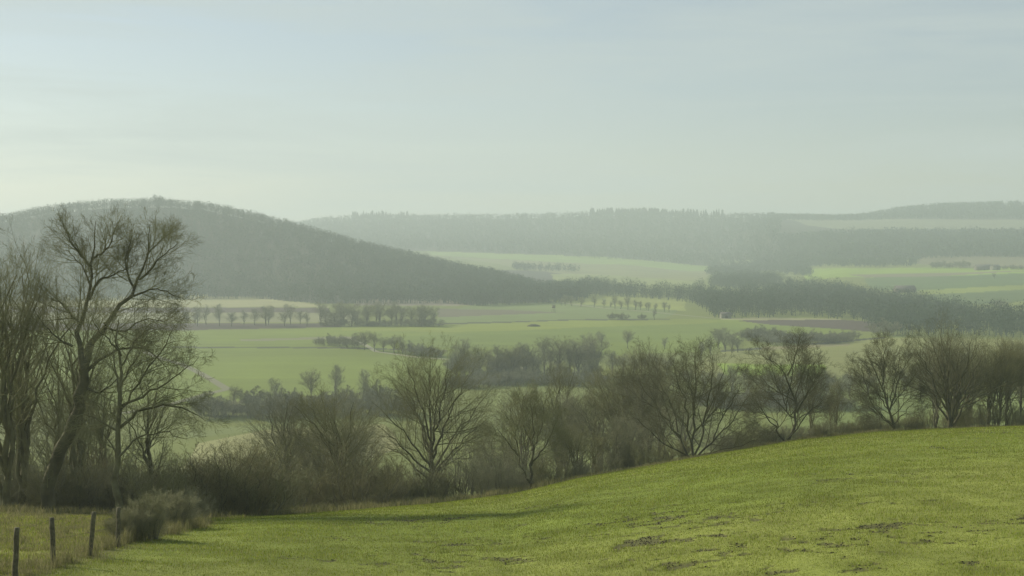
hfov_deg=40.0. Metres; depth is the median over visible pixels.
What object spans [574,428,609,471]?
tree
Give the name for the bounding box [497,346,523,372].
tree
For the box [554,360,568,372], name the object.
tree
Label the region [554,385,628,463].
tree
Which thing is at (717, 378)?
tree
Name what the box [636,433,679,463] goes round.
shrub
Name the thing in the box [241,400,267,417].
shrub
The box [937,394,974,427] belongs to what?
shrub
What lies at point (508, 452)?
tree
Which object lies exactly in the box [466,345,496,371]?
tree
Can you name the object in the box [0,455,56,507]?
shrub
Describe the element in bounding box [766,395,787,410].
shrub
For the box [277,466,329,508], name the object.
shrub
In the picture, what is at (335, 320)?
shrub
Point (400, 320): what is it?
shrub
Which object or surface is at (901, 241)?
ridge wood
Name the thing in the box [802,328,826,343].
shrub
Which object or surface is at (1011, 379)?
tree
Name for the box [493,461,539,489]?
shrub
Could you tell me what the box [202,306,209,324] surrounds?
tree
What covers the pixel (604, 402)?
tree
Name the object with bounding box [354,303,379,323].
tree
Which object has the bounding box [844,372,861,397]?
tree
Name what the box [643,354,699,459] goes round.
tree
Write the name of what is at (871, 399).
ash tree
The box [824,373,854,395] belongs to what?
tree
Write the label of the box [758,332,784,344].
shrub
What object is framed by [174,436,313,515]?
shrub
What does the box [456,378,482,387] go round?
shrub
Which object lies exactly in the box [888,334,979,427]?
tree
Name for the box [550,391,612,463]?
tree
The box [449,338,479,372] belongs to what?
tree
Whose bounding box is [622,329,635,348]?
tree
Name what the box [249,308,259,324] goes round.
tree
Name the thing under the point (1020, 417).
shrub
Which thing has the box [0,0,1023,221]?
sky
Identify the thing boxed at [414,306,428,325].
tree
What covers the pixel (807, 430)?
shrub
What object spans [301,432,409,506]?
shrub
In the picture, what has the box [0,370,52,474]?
tree
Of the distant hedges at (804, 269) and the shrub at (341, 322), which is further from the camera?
the distant hedges at (804, 269)
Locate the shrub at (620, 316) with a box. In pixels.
[615,312,630,319]
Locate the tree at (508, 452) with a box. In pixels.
[496,433,522,478]
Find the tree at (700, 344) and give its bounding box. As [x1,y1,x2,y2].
[697,342,709,352]
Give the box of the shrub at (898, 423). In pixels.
[883,412,905,430]
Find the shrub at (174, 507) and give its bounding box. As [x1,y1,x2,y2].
[138,484,199,526]
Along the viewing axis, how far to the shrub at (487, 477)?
123.13 m
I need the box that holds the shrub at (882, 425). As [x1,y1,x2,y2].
[854,409,894,429]
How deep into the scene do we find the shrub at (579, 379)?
599.74 m
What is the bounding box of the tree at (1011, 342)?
[976,335,1023,423]
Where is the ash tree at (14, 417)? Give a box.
[0,274,69,468]
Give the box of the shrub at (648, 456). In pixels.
[630,441,660,467]
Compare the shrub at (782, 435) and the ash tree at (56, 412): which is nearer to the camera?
the ash tree at (56, 412)
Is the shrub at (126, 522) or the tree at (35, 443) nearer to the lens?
the shrub at (126, 522)
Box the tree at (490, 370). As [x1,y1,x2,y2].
[474,364,501,375]
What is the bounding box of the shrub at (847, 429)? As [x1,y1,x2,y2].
[830,419,855,433]
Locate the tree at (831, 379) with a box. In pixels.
[823,367,841,396]
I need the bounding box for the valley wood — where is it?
[548,269,1023,337]
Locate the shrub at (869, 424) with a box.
[855,416,882,431]
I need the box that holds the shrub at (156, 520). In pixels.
[111,493,170,539]
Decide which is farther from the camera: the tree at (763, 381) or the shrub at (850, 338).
the shrub at (850, 338)
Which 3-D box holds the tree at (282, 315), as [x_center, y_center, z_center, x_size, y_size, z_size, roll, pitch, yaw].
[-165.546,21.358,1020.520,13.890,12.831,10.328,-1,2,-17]
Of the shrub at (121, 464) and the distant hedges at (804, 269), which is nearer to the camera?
the shrub at (121, 464)
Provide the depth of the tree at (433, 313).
1032.27 m
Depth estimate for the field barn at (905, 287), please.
1580.29 m
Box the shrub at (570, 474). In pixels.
[554,466,576,479]
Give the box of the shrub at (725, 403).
[709,396,743,408]
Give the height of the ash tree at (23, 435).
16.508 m
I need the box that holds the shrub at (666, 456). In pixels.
[661,451,675,460]
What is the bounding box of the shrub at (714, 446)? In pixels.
[688,426,742,451]
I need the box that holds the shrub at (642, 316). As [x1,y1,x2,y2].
[637,313,648,318]
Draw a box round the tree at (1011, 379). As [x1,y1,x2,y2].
[962,342,1023,420]
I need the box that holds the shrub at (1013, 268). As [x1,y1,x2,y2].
[1008,264,1018,269]
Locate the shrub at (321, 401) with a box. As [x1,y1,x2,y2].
[303,392,351,410]
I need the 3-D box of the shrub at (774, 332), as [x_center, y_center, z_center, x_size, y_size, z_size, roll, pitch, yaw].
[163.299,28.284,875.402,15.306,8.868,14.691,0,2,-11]
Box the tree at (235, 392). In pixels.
[228,385,242,401]
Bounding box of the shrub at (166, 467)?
[130,453,202,508]
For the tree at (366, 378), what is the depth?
546.31 m
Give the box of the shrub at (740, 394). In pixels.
[723,386,751,401]
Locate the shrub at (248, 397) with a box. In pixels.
[235,385,282,404]
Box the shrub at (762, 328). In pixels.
[750,324,784,337]
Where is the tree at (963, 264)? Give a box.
[955,259,969,267]
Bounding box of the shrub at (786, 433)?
[779,424,807,439]
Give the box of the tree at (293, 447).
[260,416,344,502]
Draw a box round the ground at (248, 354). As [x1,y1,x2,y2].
[0,206,1023,575]
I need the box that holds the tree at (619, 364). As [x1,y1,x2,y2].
[611,353,631,369]
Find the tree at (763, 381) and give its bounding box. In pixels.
[755,368,775,391]
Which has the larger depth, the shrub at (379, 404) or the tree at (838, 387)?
the shrub at (379, 404)
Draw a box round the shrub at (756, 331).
[742,325,774,340]
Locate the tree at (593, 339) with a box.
[577,332,604,369]
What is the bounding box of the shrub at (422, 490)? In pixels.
[411,469,452,499]
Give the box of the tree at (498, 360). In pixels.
[487,344,507,371]
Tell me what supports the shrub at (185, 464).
on the ground at (248, 354)
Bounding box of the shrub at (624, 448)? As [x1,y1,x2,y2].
[597,425,655,468]
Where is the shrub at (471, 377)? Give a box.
[444,370,477,387]
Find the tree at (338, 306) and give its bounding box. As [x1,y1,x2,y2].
[333,302,346,324]
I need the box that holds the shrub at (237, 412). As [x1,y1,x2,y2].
[228,402,251,415]
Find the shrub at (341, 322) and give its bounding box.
[336,317,346,325]
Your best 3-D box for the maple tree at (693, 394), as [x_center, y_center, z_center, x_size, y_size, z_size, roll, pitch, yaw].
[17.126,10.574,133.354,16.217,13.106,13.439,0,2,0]
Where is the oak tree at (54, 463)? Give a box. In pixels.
[3,202,205,511]
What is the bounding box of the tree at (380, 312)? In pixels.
[370,301,390,319]
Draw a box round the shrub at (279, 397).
[256,387,313,413]
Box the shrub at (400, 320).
[391,316,407,325]
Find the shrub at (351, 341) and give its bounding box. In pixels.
[331,333,370,347]
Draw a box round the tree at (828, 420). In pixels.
[822,394,842,428]
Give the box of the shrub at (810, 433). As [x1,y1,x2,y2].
[801,420,828,436]
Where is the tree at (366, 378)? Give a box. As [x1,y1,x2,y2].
[356,368,370,397]
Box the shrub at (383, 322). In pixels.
[375,318,394,325]
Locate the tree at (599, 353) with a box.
[580,339,613,364]
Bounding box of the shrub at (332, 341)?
[328,334,346,345]
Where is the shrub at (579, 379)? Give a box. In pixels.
[560,372,585,385]
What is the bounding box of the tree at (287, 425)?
[233,389,331,506]
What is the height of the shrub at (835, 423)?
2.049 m
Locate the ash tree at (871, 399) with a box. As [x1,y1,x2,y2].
[831,327,941,429]
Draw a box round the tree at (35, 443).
[4,396,113,477]
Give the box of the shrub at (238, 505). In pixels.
[174,442,312,515]
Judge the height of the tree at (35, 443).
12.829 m
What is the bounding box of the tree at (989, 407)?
[960,336,1023,425]
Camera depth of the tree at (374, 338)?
781.22 m
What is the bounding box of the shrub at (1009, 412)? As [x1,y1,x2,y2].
[987,394,1023,425]
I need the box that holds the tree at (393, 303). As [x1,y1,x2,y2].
[386,301,403,319]
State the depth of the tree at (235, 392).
515.38 m
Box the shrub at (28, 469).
[0,450,49,507]
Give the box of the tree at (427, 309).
[416,304,433,318]
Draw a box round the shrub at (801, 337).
[790,330,807,342]
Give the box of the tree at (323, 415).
[277,381,394,492]
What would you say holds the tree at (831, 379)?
on the ground at (248, 354)
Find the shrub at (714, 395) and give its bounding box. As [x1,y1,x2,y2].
[700,387,736,407]
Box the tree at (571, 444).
[549,421,601,474]
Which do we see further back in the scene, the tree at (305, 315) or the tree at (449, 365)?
the tree at (305, 315)
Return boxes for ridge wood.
[276,210,1023,268]
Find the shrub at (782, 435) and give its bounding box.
[752,421,791,443]
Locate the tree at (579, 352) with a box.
[562,337,597,373]
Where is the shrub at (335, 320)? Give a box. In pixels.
[317,317,343,326]
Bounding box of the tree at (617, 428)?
[599,414,635,465]
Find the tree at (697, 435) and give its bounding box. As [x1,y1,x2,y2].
[661,400,722,455]
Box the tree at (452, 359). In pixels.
[446,345,464,375]
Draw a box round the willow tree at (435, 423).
[353,334,517,490]
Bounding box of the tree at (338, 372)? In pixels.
[327,363,345,389]
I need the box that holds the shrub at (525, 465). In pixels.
[503,446,554,485]
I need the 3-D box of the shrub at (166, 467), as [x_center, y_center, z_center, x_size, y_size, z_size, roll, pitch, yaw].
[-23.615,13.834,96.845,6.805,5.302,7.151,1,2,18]
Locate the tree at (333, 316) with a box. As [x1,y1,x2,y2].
[324,311,341,325]
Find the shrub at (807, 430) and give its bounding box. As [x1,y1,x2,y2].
[795,425,813,436]
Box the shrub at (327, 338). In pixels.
[319,333,334,345]
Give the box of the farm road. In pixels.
[122,352,229,412]
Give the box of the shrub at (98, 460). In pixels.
[27,435,124,507]
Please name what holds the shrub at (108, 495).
on the ground at (248, 354)
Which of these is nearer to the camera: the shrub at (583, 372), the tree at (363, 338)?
the shrub at (583, 372)
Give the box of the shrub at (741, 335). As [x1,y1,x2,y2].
[735,329,753,339]
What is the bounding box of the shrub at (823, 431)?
[811,417,839,436]
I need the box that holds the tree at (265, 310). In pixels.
[256,306,275,325]
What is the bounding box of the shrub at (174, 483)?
[119,454,205,514]
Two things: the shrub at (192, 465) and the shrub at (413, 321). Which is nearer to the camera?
the shrub at (192, 465)
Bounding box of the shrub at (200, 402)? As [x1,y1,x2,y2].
[188,392,215,415]
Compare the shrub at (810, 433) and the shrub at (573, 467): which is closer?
the shrub at (573, 467)
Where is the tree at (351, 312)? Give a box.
[342,303,361,325]
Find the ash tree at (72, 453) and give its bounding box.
[33,270,127,507]
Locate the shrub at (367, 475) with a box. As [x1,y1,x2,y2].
[324,451,421,502]
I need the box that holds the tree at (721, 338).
[711,328,740,351]
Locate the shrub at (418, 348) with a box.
[409,344,435,355]
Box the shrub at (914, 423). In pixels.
[892,413,920,429]
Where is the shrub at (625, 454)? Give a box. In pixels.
[601,432,648,469]
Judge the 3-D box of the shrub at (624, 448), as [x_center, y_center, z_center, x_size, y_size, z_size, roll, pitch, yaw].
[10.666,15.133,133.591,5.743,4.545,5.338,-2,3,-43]
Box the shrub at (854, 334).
[847,329,862,338]
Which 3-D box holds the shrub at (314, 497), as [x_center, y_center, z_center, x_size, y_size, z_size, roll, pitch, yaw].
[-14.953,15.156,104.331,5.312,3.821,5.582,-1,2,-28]
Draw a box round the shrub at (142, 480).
[120,468,163,503]
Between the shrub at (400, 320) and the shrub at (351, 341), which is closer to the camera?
the shrub at (351, 341)
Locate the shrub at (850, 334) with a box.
[832,329,852,339]
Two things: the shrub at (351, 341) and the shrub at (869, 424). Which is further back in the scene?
the shrub at (351, 341)
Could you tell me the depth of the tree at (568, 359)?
640.54 m
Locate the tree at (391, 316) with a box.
[381,305,398,319]
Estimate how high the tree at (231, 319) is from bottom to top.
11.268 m
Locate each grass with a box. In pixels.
[0,423,1023,575]
[0,425,1023,575]
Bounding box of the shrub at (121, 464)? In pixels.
[84,446,159,498]
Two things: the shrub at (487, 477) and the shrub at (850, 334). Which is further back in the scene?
the shrub at (850, 334)
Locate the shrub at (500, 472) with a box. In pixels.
[462,444,527,494]
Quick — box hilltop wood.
[767,199,1023,220]
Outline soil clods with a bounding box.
[279,430,1023,574]
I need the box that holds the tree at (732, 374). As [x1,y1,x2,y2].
[722,364,743,390]
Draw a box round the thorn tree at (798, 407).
[733,326,852,441]
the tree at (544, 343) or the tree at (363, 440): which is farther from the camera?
the tree at (544, 343)
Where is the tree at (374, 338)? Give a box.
[368,331,381,351]
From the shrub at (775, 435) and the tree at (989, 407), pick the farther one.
the tree at (989, 407)
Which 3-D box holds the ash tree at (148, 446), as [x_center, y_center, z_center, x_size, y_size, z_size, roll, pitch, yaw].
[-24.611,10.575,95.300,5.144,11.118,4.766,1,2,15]
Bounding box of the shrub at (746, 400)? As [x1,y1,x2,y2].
[724,390,764,410]
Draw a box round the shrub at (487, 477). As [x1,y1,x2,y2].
[461,457,514,492]
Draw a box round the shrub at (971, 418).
[961,408,990,426]
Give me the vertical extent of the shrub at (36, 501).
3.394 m
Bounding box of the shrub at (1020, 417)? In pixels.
[1005,405,1023,424]
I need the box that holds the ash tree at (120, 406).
[38,288,230,510]
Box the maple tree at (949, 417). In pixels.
[882,301,1021,426]
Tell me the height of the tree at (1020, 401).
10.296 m
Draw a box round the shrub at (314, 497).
[287,468,349,507]
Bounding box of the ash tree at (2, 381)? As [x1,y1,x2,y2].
[0,236,52,430]
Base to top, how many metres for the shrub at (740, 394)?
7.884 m
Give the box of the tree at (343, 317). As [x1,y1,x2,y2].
[331,301,359,324]
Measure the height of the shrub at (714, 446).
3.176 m
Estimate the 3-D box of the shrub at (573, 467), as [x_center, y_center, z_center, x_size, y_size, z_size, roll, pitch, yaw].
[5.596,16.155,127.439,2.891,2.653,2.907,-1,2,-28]
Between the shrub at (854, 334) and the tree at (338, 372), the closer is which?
the tree at (338, 372)
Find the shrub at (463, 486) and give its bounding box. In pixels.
[408,436,494,496]
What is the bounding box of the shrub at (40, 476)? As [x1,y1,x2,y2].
[10,458,67,501]
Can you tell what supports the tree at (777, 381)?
on the ground at (248, 354)
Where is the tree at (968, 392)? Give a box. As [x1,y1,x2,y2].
[939,352,1005,413]
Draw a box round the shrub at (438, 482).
[401,461,457,502]
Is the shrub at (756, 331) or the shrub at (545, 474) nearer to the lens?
the shrub at (545, 474)
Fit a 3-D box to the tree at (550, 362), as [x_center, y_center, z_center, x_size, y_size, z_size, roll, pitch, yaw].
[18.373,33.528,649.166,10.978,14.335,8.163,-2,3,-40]
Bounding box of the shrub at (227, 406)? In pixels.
[205,396,244,416]
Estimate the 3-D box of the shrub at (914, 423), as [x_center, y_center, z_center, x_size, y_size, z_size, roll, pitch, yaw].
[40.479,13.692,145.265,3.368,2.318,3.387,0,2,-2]
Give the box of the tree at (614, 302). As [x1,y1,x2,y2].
[611,296,617,305]
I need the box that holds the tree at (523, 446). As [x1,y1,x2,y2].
[485,383,567,472]
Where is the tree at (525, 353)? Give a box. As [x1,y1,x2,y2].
[508,342,543,370]
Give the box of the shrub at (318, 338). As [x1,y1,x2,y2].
[313,336,325,344]
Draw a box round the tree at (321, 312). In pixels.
[313,302,330,325]
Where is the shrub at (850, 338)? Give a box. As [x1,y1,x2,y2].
[841,334,853,341]
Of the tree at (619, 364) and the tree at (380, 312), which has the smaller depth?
the tree at (619, 364)
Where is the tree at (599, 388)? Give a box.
[572,361,677,466]
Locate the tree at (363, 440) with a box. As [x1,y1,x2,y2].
[301,406,399,480]
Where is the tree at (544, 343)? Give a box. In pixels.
[531,336,557,374]
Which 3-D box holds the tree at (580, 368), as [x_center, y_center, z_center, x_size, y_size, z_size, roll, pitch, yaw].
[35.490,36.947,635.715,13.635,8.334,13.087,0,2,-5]
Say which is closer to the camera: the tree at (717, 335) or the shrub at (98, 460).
the shrub at (98, 460)
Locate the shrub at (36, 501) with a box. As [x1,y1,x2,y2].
[15,463,82,508]
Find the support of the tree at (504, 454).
on the ground at (248, 354)
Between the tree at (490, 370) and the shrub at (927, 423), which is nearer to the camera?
the shrub at (927, 423)
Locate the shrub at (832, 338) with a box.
[820,331,837,343]
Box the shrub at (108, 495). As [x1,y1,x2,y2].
[70,453,150,511]
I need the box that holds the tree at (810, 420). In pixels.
[799,383,823,427]
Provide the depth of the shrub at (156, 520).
52.27 m
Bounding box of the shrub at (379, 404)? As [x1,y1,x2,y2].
[367,388,416,417]
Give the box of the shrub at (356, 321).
[343,316,366,326]
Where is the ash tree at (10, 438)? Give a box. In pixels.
[0,214,75,510]
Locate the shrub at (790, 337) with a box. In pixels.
[783,330,801,343]
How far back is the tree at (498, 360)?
632.76 m
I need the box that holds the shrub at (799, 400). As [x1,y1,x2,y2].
[785,391,816,410]
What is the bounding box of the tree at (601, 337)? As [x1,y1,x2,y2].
[596,332,608,343]
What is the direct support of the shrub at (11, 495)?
on the ground at (248, 354)
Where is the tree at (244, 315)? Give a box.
[239,310,247,322]
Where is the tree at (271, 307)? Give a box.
[262,306,274,324]
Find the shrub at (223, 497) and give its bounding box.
[132,456,251,515]
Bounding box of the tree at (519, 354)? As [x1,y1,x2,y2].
[510,342,530,369]
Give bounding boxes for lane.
[560,302,827,319]
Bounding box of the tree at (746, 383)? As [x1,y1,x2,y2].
[738,373,759,391]
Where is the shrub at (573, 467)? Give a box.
[562,456,588,476]
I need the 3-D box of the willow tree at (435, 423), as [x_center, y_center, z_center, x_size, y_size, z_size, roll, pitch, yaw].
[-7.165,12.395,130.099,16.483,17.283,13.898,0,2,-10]
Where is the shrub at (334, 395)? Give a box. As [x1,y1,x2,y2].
[316,387,360,414]
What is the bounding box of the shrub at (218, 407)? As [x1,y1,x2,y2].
[189,391,238,418]
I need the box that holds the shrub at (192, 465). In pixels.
[130,438,296,514]
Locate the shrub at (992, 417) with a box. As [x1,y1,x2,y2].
[971,396,1006,425]
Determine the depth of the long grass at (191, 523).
66.24 m
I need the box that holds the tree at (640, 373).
[602,341,691,464]
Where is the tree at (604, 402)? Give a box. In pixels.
[576,357,688,463]
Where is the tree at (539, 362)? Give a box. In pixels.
[521,351,549,371]
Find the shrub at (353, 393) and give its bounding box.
[331,384,365,402]
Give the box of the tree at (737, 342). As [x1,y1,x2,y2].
[730,337,747,351]
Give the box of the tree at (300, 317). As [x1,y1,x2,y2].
[295,310,303,321]
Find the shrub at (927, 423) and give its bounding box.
[909,405,937,428]
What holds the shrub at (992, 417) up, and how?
on the ground at (248, 354)
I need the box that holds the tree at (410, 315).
[404,307,417,324]
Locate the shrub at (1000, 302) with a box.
[994,299,1009,305]
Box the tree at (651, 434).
[615,400,673,459]
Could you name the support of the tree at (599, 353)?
on the ground at (248, 354)
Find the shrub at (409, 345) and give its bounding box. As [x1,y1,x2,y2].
[398,340,420,353]
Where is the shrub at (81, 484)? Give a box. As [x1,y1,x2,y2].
[18,450,108,509]
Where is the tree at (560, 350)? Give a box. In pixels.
[545,335,579,366]
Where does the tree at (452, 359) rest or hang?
on the ground at (248, 354)
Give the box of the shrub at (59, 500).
[35,454,118,509]
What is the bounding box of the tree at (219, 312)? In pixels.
[212,304,224,325]
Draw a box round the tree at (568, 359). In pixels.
[563,344,581,369]
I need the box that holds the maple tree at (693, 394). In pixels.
[607,333,775,456]
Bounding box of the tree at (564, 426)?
[535,397,601,477]
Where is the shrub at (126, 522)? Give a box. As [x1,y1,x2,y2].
[100,504,154,541]
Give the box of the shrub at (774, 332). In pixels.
[764,327,785,338]
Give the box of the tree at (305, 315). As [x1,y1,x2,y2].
[303,310,309,323]
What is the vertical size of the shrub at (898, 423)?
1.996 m
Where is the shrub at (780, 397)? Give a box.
[773,388,799,404]
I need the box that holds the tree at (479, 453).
[468,422,507,469]
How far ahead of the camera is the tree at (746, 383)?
541.99 m
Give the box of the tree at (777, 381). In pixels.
[763,368,795,396]
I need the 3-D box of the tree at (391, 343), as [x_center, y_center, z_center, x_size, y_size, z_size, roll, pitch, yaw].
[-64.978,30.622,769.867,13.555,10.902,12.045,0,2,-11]
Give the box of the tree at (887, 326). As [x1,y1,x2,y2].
[864,317,908,335]
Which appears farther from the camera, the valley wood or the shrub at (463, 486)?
the valley wood
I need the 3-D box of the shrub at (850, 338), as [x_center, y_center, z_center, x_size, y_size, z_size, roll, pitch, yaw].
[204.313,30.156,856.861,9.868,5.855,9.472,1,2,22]
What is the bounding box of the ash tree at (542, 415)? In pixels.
[473,377,577,486]
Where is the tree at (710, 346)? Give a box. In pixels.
[705,339,717,353]
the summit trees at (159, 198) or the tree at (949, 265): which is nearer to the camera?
the summit trees at (159, 198)
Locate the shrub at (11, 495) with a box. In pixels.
[0,472,19,507]
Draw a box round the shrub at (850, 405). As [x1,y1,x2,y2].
[832,395,857,409]
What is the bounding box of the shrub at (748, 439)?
[732,427,766,446]
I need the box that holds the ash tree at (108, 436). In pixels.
[57,359,131,473]
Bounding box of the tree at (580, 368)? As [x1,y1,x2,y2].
[577,362,602,375]
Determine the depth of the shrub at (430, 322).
1017.02 m
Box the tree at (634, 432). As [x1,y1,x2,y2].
[598,414,660,467]
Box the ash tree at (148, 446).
[113,364,179,483]
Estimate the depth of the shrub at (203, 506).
66.79 m
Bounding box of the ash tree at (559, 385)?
[529,360,594,475]
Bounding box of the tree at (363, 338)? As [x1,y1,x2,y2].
[353,330,372,349]
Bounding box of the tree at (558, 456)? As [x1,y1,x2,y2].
[528,421,586,479]
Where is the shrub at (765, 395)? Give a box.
[739,387,777,405]
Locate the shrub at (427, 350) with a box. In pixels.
[421,345,444,356]
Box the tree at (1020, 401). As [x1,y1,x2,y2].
[1004,338,1023,417]
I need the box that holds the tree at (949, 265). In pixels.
[943,261,954,267]
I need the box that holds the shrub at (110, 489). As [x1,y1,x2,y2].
[62,446,154,509]
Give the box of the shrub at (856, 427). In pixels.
[846,419,867,432]
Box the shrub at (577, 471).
[569,460,597,475]
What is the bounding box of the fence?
[1,507,120,575]
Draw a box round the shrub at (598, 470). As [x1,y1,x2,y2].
[586,462,600,473]
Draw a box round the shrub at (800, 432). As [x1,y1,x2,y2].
[789,426,809,438]
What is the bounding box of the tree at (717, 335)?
[708,327,729,347]
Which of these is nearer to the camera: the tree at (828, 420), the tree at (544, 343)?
the tree at (828, 420)
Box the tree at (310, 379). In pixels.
[299,367,322,393]
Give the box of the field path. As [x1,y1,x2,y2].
[344,336,522,367]
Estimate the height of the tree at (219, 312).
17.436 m
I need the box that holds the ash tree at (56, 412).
[29,342,98,480]
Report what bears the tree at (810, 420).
on the ground at (248, 354)
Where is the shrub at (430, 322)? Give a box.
[422,316,446,326]
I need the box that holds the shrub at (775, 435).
[753,424,789,443]
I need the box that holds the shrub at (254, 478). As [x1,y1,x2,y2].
[181,456,302,509]
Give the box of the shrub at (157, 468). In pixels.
[84,433,188,508]
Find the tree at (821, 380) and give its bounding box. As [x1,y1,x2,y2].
[807,369,829,394]
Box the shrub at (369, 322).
[361,319,373,325]
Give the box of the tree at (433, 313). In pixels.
[425,307,440,319]
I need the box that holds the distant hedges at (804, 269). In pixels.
[511,253,919,275]
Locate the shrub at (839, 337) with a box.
[834,331,843,341]
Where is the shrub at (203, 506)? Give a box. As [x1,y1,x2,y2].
[177,486,216,521]
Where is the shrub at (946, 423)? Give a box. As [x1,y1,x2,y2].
[928,410,958,427]
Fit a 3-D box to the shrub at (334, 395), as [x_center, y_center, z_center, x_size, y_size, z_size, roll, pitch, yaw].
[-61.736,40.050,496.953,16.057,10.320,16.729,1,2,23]
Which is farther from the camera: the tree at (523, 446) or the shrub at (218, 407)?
the shrub at (218, 407)
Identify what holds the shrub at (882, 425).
on the ground at (248, 354)
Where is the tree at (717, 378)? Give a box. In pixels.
[706,372,728,388]
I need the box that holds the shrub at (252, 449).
[200,435,285,480]
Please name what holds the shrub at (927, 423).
on the ground at (248, 354)
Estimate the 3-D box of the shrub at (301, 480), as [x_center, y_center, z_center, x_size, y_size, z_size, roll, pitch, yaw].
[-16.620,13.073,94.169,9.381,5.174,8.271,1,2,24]
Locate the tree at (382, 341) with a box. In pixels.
[378,337,391,351]
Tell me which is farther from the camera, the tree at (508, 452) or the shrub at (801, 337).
the shrub at (801, 337)
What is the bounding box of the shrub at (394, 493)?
[334,447,420,504]
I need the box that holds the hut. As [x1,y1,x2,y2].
[720,312,731,317]
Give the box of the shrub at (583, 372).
[572,364,597,383]
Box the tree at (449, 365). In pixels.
[442,353,483,375]
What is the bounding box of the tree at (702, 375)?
[696,371,711,387]
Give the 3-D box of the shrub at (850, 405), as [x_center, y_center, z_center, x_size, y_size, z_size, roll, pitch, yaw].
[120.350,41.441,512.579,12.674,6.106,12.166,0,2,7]
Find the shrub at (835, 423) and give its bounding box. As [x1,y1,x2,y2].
[821,419,850,433]
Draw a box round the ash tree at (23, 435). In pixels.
[0,250,88,507]
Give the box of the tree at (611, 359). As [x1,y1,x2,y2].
[604,351,617,368]
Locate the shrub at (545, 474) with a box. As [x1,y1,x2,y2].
[528,445,571,484]
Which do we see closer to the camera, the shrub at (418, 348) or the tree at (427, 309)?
the shrub at (418, 348)
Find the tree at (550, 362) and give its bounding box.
[541,348,558,367]
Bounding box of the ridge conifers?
[352,207,723,219]
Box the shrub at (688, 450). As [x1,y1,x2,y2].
[663,430,694,460]
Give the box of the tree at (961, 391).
[916,365,986,413]
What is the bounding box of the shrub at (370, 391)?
[359,380,399,399]
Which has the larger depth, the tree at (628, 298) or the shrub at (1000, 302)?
the shrub at (1000, 302)
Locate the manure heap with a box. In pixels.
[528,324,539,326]
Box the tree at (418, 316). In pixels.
[413,307,425,325]
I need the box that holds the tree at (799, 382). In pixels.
[790,367,813,396]
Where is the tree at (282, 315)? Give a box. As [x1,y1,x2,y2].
[277,309,290,325]
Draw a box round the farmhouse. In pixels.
[990,264,1000,269]
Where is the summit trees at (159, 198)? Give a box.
[150,194,163,205]
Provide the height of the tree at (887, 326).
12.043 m
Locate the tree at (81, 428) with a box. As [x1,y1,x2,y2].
[48,373,124,465]
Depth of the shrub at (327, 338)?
829.25 m
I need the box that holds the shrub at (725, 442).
[715,431,744,448]
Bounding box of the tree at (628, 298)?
[623,296,631,306]
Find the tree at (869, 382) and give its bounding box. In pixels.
[862,375,878,391]
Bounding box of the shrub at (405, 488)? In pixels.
[380,455,428,502]
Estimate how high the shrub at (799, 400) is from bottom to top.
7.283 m
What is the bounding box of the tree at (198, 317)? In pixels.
[189,306,204,325]
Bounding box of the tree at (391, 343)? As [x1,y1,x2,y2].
[381,334,404,352]
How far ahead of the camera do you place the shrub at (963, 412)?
151.66 m
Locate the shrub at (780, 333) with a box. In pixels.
[768,330,786,341]
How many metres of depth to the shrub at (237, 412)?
495.15 m
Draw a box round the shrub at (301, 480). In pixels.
[212,444,332,510]
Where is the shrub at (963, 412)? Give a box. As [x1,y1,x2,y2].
[952,402,976,427]
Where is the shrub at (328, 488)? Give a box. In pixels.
[307,463,375,506]
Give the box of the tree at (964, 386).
[905,329,999,413]
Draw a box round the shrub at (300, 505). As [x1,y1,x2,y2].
[259,462,327,507]
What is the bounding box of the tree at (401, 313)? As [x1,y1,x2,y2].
[393,305,409,318]
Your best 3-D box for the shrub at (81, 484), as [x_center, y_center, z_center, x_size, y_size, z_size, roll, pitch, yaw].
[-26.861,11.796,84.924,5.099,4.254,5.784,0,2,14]
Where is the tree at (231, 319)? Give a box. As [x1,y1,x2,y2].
[225,312,238,325]
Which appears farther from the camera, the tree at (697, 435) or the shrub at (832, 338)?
the shrub at (832, 338)
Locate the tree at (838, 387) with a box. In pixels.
[821,379,847,421]
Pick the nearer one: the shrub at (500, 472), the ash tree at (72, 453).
the ash tree at (72, 453)
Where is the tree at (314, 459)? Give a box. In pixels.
[274,418,376,500]
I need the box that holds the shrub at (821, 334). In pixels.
[814,331,832,342]
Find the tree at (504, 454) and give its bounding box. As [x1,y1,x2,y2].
[464,433,529,484]
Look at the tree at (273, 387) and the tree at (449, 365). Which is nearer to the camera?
the tree at (273, 387)
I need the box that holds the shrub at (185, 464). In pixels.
[130,443,217,493]
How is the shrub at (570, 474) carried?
on the ground at (248, 354)
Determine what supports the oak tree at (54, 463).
on the ground at (248, 354)
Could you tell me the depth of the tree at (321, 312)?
1026.69 m
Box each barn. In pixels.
[893,285,915,292]
[974,264,990,269]
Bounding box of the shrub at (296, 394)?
[286,387,310,405]
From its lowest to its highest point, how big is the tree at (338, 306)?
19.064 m
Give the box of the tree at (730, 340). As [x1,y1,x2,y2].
[724,332,738,352]
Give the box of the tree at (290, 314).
[283,303,295,323]
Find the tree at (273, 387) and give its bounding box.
[268,377,281,395]
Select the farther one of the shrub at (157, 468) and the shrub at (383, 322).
the shrub at (383, 322)
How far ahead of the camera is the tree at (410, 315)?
1030.45 m
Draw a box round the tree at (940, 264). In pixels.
[928,261,942,267]
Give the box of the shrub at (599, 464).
[588,453,612,471]
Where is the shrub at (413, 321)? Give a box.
[405,317,426,326]
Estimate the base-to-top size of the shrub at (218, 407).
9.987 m
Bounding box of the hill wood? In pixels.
[0,197,592,305]
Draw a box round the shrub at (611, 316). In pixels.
[607,313,616,319]
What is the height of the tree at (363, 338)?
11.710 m
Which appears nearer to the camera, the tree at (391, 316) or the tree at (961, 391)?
the tree at (961, 391)

